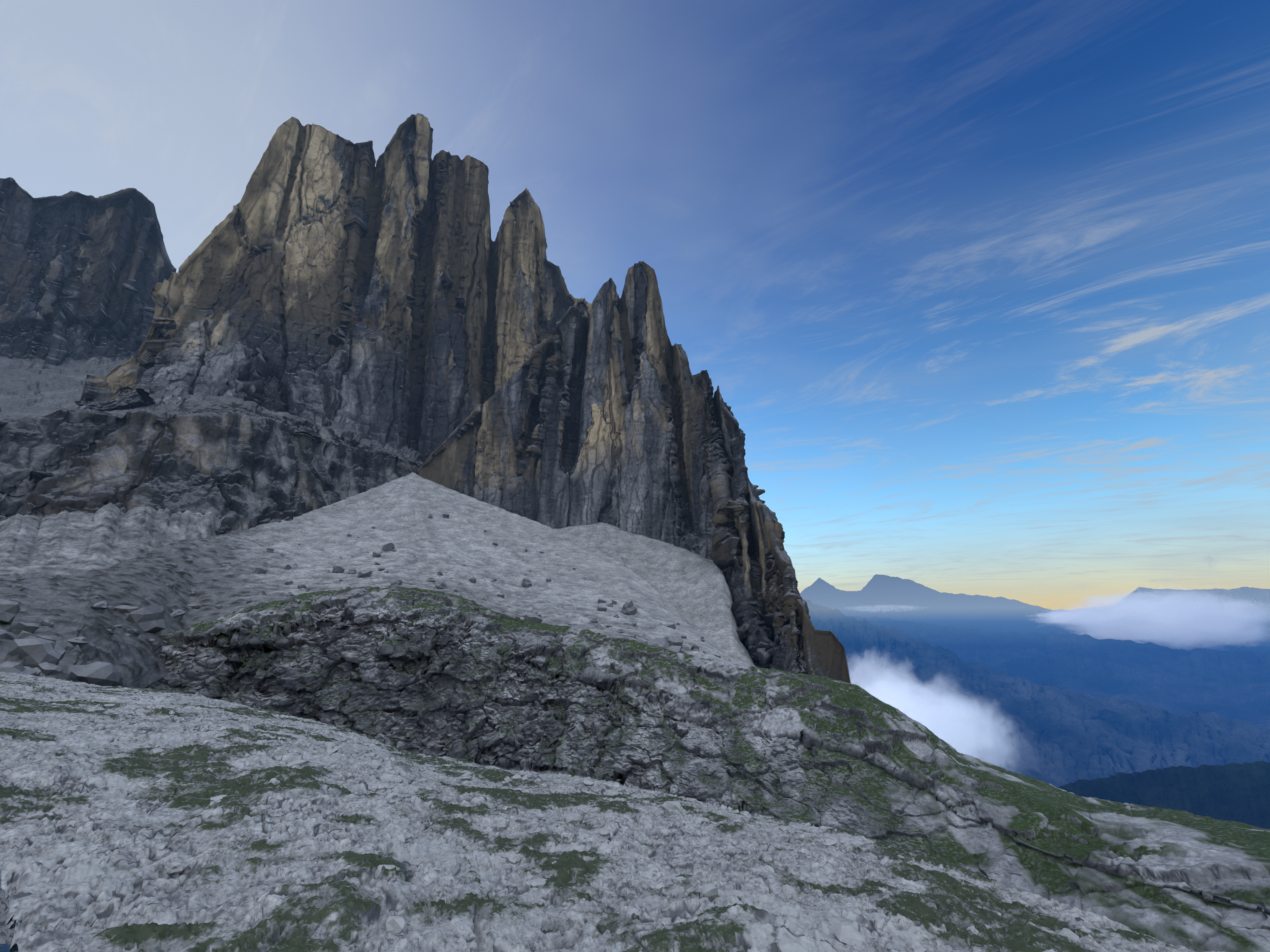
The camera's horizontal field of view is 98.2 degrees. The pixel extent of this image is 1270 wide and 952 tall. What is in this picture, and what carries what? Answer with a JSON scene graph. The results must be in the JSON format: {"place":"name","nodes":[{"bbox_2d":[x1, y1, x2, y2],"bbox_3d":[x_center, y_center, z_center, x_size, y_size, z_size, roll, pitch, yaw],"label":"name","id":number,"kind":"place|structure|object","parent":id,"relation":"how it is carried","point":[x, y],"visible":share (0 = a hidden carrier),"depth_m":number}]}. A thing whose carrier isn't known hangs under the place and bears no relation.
{"place":"outdoors","nodes":[
{"label":"outdoors","id":0,"kind":"place"},
{"bbox_2d":[0,943,18,951],"bbox_3d":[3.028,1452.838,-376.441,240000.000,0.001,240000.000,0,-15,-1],"label":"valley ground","id":1,"kind":"structure","parent":0,"point":[3,948],"depth_m":2583.88},
{"bbox_2d":[0,177,175,368],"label":"cliff","id":2,"kind":"structure","parent":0,"point":[81,275],"depth_m":806.22},
{"bbox_2d":[0,356,423,533],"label":"rock","id":3,"kind":"object","parent":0,"point":[241,464],"visible":0.73,"depth_m":396.68},
{"bbox_2d":[75,113,591,461],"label":"rock towers","id":4,"kind":"structure","parent":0,"point":[396,297],"depth_m":675.76},
{"bbox_2d":[0,472,754,687],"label":"scree slope","id":5,"kind":"structure","parent":0,"point":[62,563],"depth_m":314.41},
{"bbox_2d":[0,513,720,686],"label":"rocks","id":6,"kind":"object","parent":5,"relation":"on","point":[42,655],"visible":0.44,"depth_m":134.34},
{"bbox_2d":[0,670,1223,951],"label":"foreground rock","id":7,"kind":"object","parent":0,"point":[106,830],"visible":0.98,"depth_m":7.58},
{"bbox_2d":[415,261,850,682],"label":"rock towers","id":8,"kind":"structure","parent":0,"point":[610,409],"depth_m":592.07},
{"bbox_2d":[0,0,1269,772],"label":"sky","id":9,"kind":"structure","parent":0,"point":[976,292]},
{"bbox_2d":[145,585,1269,951],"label":"rock","id":10,"kind":"object","parent":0,"point":[427,673],"visible":0.85,"depth_m":129.89},
{"bbox_2d":[800,574,1269,653],"bbox_3d":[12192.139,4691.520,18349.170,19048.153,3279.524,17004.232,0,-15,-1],"label":"distant mountains","id":11,"kind":"structure","parent":0,"point":[982,613],"depth_m":18487.67},
{"bbox_2d":[803,599,1269,787],"bbox_3d":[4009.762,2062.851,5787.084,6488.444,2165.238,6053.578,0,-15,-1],"label":"ridge terrain","id":12,"kind":"structure","parent":0,"point":[1070,735],"depth_m":5183.38},
{"bbox_2d":[843,614,1269,728],"bbox_3d":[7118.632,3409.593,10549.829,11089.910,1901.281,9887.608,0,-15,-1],"label":"mountain ridge","id":13,"kind":"structure","parent":0,"point":[1231,685],"depth_m":9196.10},
{"bbox_2d":[1058,760,1269,828],"bbox_3d":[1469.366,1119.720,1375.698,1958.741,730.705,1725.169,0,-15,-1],"label":"forest hill","id":14,"kind":"structure","parent":0,"point":[1236,792],"depth_m":1737.11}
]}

